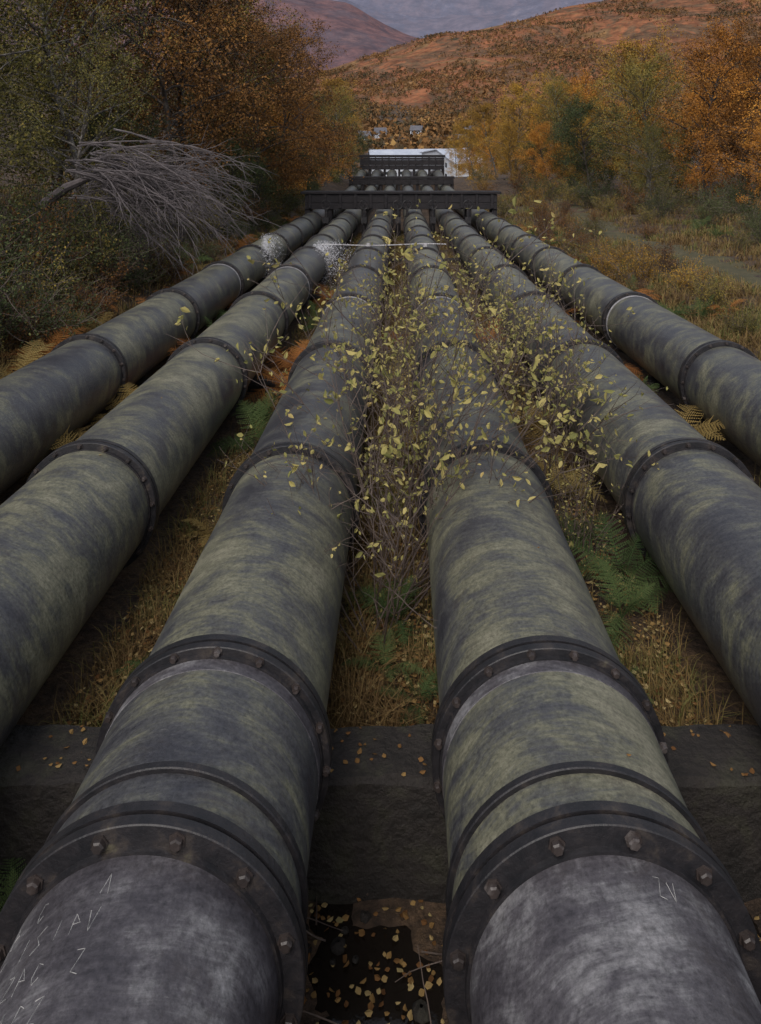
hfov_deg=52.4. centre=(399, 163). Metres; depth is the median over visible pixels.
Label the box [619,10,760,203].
birch tree
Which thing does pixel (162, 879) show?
steel pipe
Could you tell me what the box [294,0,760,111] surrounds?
hill
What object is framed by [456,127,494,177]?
birch tree
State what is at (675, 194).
shrub
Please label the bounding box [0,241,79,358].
shrub
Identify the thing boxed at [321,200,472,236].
support
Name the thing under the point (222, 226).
shrub
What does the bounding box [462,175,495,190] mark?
shrub
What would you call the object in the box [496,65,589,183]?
birch tree
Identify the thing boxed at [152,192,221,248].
shrub
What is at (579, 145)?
birch tree
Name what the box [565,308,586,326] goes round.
fern
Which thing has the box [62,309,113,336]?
fern
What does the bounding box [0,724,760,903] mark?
concrete support
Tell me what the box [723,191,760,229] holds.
shrub
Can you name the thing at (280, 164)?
oak tree
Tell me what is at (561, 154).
alder tree
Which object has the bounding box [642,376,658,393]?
fern
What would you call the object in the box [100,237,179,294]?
shrub
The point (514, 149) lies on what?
birch tree
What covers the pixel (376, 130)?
roof
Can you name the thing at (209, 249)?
shrub
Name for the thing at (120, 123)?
alder tree
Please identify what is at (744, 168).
birch tree
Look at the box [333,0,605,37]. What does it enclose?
hill
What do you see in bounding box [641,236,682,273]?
shrub
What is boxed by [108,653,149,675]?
fern
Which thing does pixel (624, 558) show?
fern
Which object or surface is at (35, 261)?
shrub
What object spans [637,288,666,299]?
fern
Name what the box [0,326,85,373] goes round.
fern
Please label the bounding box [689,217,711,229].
fern
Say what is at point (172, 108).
oak tree
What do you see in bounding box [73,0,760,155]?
distant trees
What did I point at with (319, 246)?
water spray
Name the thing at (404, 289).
sapling
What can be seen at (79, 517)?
steel pipe
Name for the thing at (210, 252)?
shrub
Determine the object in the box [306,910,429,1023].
stones
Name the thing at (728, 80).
birch tree
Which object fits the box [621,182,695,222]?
shrub
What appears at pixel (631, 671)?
fern
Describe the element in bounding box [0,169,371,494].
steel pipe
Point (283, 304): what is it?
sapling
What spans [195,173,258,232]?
shrub
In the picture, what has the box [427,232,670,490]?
sapling
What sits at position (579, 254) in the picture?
shrub
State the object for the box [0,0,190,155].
birch tree
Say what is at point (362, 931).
fallen leaves
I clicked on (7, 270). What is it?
shrub
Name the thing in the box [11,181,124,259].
shrub
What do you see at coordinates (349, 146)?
birch tree
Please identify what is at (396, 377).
fern
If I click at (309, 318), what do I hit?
fern
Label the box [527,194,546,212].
shrub
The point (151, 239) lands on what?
shrub
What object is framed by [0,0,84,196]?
birch tree
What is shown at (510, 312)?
sapling
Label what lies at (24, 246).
shrub
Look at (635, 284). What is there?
fern
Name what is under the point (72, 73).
birch tree
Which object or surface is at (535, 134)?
birch tree
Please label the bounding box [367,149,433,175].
warehouse
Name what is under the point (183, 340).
fern
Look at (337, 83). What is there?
birch tree
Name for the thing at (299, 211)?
grass bank
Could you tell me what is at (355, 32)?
hill
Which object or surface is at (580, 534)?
fern
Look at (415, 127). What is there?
roof
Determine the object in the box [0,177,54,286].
shrub
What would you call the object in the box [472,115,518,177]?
birch tree
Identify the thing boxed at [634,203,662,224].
shrub
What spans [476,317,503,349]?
fern
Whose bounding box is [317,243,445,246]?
conduit
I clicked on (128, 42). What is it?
oak tree
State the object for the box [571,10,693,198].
birch tree
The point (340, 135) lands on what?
alder tree
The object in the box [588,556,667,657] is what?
fern
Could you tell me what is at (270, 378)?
fern
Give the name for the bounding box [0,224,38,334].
shrub
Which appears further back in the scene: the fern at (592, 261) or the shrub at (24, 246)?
the fern at (592, 261)
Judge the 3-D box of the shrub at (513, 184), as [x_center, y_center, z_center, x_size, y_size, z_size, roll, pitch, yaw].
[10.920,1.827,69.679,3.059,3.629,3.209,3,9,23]
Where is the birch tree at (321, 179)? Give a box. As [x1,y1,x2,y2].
[273,75,355,186]
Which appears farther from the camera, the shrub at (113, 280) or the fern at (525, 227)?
the fern at (525, 227)
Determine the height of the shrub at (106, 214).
3.229 m
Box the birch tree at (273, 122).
[223,90,332,195]
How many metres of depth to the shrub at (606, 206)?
46.81 m
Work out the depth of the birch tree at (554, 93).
73.34 m
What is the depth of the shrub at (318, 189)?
59.66 m
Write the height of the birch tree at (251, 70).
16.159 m
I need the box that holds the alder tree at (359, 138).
[335,131,377,176]
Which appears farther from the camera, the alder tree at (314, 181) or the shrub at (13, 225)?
the alder tree at (314, 181)
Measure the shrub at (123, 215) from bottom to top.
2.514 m
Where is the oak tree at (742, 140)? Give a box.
[700,102,760,202]
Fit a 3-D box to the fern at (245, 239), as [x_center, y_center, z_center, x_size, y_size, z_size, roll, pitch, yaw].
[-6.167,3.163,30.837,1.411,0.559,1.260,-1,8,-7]
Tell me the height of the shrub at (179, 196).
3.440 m
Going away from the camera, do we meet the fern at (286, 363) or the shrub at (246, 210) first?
the fern at (286, 363)
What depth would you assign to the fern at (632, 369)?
12.56 m
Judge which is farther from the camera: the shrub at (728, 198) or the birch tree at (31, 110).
the shrub at (728, 198)
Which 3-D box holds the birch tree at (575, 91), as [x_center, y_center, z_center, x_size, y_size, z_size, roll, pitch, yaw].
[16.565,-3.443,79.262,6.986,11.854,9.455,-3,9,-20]
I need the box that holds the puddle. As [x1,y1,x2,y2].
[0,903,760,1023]
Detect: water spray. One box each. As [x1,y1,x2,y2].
[258,233,284,277]
[312,239,355,287]
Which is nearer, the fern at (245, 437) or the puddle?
the puddle
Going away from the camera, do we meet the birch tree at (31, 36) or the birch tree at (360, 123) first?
the birch tree at (31, 36)
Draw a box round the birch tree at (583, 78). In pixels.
[566,62,657,179]
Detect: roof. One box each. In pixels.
[373,127,386,132]
[410,125,423,130]
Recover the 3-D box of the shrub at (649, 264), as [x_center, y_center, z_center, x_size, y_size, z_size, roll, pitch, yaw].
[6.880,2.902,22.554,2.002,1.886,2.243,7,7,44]
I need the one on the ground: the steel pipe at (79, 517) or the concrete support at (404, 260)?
the concrete support at (404, 260)
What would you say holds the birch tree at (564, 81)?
on the ground
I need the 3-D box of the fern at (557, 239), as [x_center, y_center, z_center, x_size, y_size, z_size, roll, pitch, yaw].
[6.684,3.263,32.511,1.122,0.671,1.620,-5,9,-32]
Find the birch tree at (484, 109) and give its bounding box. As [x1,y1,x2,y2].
[458,95,515,180]
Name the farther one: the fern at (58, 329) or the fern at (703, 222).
the fern at (703, 222)
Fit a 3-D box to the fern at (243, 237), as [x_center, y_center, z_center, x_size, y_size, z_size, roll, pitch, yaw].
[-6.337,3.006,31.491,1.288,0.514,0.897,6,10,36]
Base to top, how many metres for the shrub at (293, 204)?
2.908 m
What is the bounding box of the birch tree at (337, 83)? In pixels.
[306,67,368,175]
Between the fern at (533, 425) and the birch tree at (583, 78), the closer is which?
the fern at (533, 425)
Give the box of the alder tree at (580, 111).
[531,92,627,199]
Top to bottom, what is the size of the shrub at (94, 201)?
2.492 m
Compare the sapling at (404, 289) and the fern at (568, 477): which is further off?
the sapling at (404, 289)
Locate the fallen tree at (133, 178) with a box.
[11,124,286,283]
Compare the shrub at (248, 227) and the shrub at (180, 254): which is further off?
the shrub at (248, 227)
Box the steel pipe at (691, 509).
[415,169,760,727]
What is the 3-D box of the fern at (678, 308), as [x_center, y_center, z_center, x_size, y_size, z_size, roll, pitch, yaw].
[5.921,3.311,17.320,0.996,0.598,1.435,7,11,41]
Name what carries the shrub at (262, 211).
on the ground
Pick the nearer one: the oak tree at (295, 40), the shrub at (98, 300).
the shrub at (98, 300)
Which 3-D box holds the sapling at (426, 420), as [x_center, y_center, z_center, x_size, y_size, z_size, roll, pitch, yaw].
[0.050,2.278,7.467,3.606,2.974,2.171,0,8,0]
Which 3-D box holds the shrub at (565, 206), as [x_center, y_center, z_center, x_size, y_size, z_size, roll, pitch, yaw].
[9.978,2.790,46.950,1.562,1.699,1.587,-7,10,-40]
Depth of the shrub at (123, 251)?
17.97 m
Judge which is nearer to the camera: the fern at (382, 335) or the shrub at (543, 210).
the fern at (382, 335)
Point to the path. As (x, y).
(748, 276)
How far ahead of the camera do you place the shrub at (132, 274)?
19.45 m
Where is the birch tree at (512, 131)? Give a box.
[485,116,531,184]
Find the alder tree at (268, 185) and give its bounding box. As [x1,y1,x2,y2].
[231,160,280,226]
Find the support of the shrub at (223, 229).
on the ground
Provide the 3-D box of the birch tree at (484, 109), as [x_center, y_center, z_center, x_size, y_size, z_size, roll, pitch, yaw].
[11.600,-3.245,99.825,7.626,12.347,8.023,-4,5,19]
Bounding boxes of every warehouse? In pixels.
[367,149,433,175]
[420,148,483,176]
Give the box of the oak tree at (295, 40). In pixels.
[186,18,366,211]
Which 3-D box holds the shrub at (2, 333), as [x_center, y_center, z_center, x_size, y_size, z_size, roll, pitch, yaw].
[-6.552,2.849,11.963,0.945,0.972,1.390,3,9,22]
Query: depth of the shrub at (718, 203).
37.54 m
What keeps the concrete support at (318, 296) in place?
on the ground
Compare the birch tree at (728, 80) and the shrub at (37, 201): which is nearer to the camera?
the shrub at (37, 201)
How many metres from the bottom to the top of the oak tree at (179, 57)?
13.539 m
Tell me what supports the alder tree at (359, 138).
on the ground
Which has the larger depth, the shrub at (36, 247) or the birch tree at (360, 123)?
the birch tree at (360, 123)
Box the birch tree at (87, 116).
[0,25,166,232]
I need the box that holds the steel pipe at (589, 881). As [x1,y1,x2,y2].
[401,169,760,1023]
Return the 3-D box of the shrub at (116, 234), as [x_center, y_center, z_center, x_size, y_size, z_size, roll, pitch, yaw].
[-7.633,1.927,18.993,3.189,2.720,2.696,3,9,23]
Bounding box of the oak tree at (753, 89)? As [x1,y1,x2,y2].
[661,21,760,196]
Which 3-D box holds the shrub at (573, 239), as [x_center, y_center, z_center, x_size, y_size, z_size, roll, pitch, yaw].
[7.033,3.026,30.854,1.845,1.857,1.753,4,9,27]
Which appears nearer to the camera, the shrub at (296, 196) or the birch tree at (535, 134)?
the shrub at (296, 196)
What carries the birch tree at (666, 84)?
on the ground
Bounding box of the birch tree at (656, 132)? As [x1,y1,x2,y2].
[618,115,692,204]
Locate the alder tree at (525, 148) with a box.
[515,141,550,189]
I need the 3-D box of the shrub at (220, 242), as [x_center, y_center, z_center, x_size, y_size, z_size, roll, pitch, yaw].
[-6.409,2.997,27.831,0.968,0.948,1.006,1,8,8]
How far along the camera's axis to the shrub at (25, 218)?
16.62 m
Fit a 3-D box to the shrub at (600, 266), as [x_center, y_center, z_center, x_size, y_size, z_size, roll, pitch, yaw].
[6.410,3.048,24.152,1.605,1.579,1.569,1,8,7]
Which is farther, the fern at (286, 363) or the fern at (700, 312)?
the fern at (700, 312)
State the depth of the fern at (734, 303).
17.71 m
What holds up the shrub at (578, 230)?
on the ground
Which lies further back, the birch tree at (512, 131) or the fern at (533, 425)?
the birch tree at (512, 131)
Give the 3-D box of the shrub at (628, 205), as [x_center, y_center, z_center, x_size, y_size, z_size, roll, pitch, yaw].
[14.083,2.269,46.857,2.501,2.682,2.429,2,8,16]
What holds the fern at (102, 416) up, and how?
on the ground
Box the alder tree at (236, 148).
[192,133,269,235]
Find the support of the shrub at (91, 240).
on the ground
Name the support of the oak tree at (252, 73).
on the ground
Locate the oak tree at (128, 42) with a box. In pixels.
[0,0,237,201]
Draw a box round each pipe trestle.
[301,191,500,235]
[348,176,454,190]
[359,155,444,175]
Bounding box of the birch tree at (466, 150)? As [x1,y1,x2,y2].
[454,124,487,176]
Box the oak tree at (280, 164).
[171,0,362,214]
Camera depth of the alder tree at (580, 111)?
60.04 m
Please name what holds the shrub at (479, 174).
on the ground
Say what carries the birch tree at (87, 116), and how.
on the ground
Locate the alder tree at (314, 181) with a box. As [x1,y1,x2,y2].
[289,149,325,194]
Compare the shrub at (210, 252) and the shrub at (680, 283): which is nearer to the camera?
the shrub at (680, 283)
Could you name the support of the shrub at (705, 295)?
on the ground
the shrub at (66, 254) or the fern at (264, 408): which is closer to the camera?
the fern at (264, 408)
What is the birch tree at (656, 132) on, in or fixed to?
on the ground
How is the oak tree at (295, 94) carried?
on the ground
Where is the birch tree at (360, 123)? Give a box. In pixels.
[335,110,369,175]
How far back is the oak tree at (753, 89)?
50.48 m
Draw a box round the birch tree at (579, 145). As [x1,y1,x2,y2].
[557,112,613,194]
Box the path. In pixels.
[503,178,760,293]
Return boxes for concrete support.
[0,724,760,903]
[123,376,665,394]
[283,258,515,263]
[309,294,558,303]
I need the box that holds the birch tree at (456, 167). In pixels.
[444,136,467,177]
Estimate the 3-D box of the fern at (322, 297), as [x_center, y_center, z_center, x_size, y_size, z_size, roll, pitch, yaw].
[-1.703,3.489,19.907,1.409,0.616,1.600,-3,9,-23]
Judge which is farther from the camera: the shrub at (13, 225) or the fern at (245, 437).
the shrub at (13, 225)
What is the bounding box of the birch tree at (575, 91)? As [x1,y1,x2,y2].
[521,74,596,180]
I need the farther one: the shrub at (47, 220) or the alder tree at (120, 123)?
the alder tree at (120, 123)
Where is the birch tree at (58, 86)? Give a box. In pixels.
[0,0,182,215]
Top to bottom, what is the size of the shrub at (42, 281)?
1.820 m
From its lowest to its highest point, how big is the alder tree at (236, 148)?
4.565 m
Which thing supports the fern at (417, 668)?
on the ground
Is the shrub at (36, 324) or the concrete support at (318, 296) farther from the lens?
the concrete support at (318, 296)
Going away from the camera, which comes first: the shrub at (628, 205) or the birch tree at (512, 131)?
the shrub at (628, 205)
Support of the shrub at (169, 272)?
on the ground
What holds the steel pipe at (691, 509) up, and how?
on the concrete support at (379, 829)
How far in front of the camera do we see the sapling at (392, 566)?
5.79 m
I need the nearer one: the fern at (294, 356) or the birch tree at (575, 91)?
the fern at (294, 356)
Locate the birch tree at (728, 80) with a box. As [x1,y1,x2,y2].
[654,60,759,187]
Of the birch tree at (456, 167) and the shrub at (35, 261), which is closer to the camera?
the shrub at (35, 261)
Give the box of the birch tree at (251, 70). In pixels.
[84,0,297,190]
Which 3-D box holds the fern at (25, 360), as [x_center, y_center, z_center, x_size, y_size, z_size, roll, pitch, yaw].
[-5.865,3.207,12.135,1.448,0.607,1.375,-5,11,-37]
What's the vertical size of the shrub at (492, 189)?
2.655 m
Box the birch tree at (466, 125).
[448,113,489,179]
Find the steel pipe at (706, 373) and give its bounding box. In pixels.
[427,169,760,466]
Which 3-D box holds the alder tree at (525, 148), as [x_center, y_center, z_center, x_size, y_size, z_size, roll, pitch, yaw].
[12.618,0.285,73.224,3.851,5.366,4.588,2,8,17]
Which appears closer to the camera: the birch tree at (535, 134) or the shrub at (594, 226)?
the shrub at (594, 226)
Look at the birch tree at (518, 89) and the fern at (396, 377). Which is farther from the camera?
the birch tree at (518, 89)
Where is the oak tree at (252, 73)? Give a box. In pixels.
[169,4,320,170]
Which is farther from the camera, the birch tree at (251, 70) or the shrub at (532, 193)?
the shrub at (532, 193)
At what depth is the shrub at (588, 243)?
27.99 m
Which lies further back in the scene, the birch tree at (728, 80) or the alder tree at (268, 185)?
the birch tree at (728, 80)
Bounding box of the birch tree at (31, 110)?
[0,0,59,211]
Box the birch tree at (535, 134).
[513,117,571,191]
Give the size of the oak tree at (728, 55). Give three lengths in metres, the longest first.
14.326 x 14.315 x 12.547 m
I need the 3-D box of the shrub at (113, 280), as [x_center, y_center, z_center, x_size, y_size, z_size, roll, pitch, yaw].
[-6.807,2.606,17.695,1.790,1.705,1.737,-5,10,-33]
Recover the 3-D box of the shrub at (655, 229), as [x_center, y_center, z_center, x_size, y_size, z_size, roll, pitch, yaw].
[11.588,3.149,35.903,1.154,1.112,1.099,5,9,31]
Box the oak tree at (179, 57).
[1,0,335,232]
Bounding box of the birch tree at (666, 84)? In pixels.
[590,60,699,190]
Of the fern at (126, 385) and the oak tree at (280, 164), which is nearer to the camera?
the fern at (126, 385)
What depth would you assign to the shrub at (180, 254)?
21.77 m
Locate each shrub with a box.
[0,174,93,297]
[0,176,127,234]
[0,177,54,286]
[0,182,62,226]
[0,192,106,285]
[0,202,64,306]
[0,204,41,283]
[0,206,71,298]
[0,207,97,302]
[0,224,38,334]
[0,240,81,331]
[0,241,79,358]
[0,257,115,352]
[0,269,15,300]
[0,279,19,331]
[0,290,46,353]
[0,310,16,353]
[1,283,85,357]
[2,194,61,265]
[2,259,22,322]
[6,222,67,295]
[10,191,132,290]
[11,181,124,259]
[23,256,108,317]
[46,216,126,293]
[47,156,166,259]
[51,168,162,255]
[53,191,158,284]
[63,203,167,297]
[63,269,132,326]
[70,237,145,310]
[75,197,150,246]
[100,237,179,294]
[108,208,185,283]
[112,188,168,238]
[115,222,184,263]
[117,258,151,293]
[134,246,179,284]
[139,219,210,280]
[142,236,194,288]
[149,161,212,227]
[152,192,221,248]
[163,188,230,242]
[174,181,246,248]
[177,189,224,233]
[185,230,229,264]
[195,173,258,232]
[196,208,251,245]
[198,236,224,262]
[213,235,236,256]
[229,191,267,226]
[237,216,259,235]
[238,191,281,230]
[243,215,264,229]
[264,209,285,227]
[273,183,305,214]
[284,183,306,212]
[303,181,319,197]
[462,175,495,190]
[464,162,495,183]
[474,182,504,201]
[497,196,522,217]
[506,166,535,194]
[508,167,551,199]
[514,179,547,205]
[525,195,560,223]
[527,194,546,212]
[528,207,566,234]
[529,173,573,201]
[532,222,560,242]
[552,197,574,215]
[553,177,593,206]
[553,215,597,253]
[554,208,579,229]
[556,235,616,262]
[558,169,617,207]
[560,215,595,241]
[577,232,602,261]
[578,213,610,237]
[578,236,630,276]
[585,208,604,222]
[587,190,626,214]
[592,231,669,284]
[593,234,636,267]
[611,181,650,214]
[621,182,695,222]
[625,276,654,295]
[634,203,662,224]
[637,220,661,238]
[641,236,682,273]
[642,176,701,213]
[660,254,718,291]
[678,265,745,310]
[681,179,737,228]
[690,178,740,217]
[708,299,760,339]
[711,160,760,214]
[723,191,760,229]
[730,206,760,245]
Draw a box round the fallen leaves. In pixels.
[0,295,760,1023]
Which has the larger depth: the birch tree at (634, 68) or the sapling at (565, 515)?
the birch tree at (634, 68)
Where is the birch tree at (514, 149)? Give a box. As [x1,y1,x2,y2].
[499,123,538,177]
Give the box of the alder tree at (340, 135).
[297,91,360,184]
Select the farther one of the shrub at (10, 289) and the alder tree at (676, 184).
the alder tree at (676, 184)
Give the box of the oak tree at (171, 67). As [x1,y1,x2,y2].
[99,0,295,169]
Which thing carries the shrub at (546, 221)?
on the ground
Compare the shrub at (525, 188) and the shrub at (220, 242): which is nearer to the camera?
the shrub at (220, 242)
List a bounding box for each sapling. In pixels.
[165,194,650,610]
[217,391,570,659]
[225,229,584,545]
[246,229,545,458]
[316,199,479,395]
[407,212,584,379]
[419,207,638,433]
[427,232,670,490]
[540,424,659,574]
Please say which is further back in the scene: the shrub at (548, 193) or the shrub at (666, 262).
the shrub at (548, 193)
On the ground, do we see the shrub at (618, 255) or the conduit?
the shrub at (618, 255)
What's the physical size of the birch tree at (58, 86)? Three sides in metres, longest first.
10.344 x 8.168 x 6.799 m
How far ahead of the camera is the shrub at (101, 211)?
20.64 m
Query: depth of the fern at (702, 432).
9.34 m
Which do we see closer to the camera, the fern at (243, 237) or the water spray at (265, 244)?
the water spray at (265, 244)
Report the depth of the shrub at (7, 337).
13.08 m
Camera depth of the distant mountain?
4542.78 m
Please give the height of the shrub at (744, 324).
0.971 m
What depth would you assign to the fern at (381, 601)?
6.09 m
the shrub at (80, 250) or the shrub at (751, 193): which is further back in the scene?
the shrub at (751, 193)
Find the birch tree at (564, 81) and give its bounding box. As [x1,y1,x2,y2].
[520,67,601,174]
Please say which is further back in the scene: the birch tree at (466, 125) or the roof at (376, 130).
the roof at (376, 130)
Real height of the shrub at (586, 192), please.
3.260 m
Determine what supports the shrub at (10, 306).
on the ground
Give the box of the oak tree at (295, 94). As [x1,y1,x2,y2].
[237,45,333,157]
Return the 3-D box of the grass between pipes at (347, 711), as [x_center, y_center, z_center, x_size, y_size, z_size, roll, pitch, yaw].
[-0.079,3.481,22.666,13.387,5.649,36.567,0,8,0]
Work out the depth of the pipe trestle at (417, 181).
72.00 m
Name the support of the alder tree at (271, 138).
on the ground
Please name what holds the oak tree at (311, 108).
on the ground
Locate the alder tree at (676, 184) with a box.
[641,131,711,195]
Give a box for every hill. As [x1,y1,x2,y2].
[0,0,417,80]
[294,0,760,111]
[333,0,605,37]
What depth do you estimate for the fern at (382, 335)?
15.00 m
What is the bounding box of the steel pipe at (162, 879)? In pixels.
[0,169,396,1023]
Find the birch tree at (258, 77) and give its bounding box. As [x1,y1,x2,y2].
[170,6,331,184]
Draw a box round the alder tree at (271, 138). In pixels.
[238,126,298,206]
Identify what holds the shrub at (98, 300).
on the ground
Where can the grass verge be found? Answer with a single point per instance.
(754, 250)
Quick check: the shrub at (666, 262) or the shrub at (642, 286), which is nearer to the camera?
the shrub at (642, 286)
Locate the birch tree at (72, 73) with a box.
[0,0,204,194]
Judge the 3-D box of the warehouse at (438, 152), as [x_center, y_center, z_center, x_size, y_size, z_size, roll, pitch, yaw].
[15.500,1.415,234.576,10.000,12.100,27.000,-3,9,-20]
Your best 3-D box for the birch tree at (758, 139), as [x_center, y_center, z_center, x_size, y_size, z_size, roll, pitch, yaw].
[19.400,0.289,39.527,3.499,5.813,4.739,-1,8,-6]
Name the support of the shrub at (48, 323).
on the ground
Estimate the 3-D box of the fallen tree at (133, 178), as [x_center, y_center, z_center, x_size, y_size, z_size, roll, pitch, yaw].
[-6.238,1.000,19.875,7.628,4.473,4.678,6,10,36]
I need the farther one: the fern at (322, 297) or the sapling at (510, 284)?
the fern at (322, 297)
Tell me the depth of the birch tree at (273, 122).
54.16 m
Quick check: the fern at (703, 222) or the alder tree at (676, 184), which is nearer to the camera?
the fern at (703, 222)
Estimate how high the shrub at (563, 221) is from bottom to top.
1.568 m
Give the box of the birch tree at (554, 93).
[522,70,601,189]
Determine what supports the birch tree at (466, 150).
on the ground
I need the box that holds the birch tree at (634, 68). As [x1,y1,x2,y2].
[578,42,717,202]
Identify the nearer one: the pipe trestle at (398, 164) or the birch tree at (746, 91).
the birch tree at (746, 91)
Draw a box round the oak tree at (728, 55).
[657,18,760,190]
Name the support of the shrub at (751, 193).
on the ground
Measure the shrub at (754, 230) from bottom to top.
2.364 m
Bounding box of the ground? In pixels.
[0,46,760,1023]
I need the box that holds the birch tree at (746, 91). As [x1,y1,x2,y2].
[712,32,760,141]
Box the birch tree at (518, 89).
[475,68,548,178]
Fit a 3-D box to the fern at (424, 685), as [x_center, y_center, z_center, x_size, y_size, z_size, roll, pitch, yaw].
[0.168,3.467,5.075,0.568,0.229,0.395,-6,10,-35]
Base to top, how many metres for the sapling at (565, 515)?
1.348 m
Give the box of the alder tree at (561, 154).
[541,102,607,192]
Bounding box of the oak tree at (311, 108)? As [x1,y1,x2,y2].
[250,27,370,188]
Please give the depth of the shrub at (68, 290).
15.89 m
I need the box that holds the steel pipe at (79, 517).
[0,169,382,746]
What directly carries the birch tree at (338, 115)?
on the ground
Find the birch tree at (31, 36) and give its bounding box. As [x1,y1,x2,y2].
[0,0,78,162]
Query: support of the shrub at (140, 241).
on the ground
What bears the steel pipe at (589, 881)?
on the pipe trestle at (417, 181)
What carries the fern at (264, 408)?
on the ground
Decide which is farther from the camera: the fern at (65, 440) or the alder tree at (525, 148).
the alder tree at (525, 148)
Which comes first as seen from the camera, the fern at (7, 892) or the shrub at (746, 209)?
the fern at (7, 892)
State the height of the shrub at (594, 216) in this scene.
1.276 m
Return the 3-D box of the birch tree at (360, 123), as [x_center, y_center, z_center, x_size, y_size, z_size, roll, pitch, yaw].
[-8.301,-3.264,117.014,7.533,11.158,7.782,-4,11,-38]
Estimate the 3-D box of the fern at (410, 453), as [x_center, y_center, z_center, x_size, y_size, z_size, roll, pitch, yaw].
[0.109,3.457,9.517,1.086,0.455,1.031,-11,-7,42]
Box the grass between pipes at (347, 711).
[1,229,760,728]
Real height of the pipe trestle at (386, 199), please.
2.971 m
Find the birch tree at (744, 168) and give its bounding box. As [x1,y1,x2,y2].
[702,103,760,192]
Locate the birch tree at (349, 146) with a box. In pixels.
[302,94,358,176]
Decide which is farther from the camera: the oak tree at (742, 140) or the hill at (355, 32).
the hill at (355, 32)
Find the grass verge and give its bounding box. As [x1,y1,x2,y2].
[484,183,760,359]
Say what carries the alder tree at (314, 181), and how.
on the ground
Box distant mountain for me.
[349,0,530,17]
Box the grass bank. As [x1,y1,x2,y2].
[0,159,304,377]
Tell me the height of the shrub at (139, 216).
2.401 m
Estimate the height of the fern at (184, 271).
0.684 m
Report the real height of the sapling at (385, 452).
3.558 m
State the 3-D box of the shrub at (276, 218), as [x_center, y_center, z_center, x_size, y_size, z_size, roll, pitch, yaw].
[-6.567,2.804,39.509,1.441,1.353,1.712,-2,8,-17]
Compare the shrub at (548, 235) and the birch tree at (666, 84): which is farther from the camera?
the birch tree at (666, 84)
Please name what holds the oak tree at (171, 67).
on the ground
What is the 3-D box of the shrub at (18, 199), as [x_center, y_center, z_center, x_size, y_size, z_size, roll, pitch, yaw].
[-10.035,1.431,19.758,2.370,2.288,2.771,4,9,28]
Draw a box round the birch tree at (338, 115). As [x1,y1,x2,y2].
[304,83,370,186]
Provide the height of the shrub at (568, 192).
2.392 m
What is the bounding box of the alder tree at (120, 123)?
[49,105,177,234]
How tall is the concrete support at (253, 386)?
1.158 m
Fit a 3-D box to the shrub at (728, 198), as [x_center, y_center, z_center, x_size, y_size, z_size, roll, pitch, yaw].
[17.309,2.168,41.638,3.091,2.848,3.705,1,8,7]
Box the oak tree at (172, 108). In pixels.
[35,0,294,215]
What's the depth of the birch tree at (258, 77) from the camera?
49.90 m
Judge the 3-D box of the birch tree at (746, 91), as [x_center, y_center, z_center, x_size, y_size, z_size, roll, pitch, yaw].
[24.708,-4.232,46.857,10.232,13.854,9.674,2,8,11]
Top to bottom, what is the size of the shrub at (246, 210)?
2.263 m
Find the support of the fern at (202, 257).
on the ground
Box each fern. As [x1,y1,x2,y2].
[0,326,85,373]
[0,339,53,378]
[0,857,25,911]
[8,317,86,347]
[18,425,89,481]
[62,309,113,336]
[72,413,106,438]
[97,382,137,421]
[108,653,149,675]
[154,338,186,372]
[167,258,196,285]
[173,243,212,267]
[178,518,214,548]
[206,398,269,456]
[232,389,279,425]
[233,234,258,246]
[237,232,256,241]
[242,365,290,403]
[260,338,309,375]
[260,344,305,375]
[293,301,319,333]
[310,283,333,309]
[341,629,426,681]
[348,574,421,662]
[363,427,420,469]
[375,358,414,399]
[376,331,408,350]
[376,667,437,725]
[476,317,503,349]
[504,397,564,451]
[514,223,538,231]
[534,453,606,502]
[544,232,564,246]
[557,510,615,556]
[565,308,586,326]
[567,254,601,264]
[567,512,672,614]
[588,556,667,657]
[620,660,658,714]
[625,274,652,293]
[625,364,645,379]
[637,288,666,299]
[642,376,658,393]
[657,300,696,316]
[673,297,733,320]
[674,404,724,439]
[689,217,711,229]
[700,299,746,319]
[704,224,737,237]
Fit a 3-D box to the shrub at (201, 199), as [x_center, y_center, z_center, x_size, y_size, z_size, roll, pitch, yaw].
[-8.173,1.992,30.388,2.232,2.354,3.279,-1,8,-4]
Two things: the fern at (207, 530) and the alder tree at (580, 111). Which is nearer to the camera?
the fern at (207, 530)
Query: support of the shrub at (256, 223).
on the ground
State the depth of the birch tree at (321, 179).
69.68 m
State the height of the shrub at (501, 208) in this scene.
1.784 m
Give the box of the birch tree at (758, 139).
[735,123,760,208]
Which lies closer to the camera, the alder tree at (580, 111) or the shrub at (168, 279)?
the shrub at (168, 279)
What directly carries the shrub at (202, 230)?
on the ground

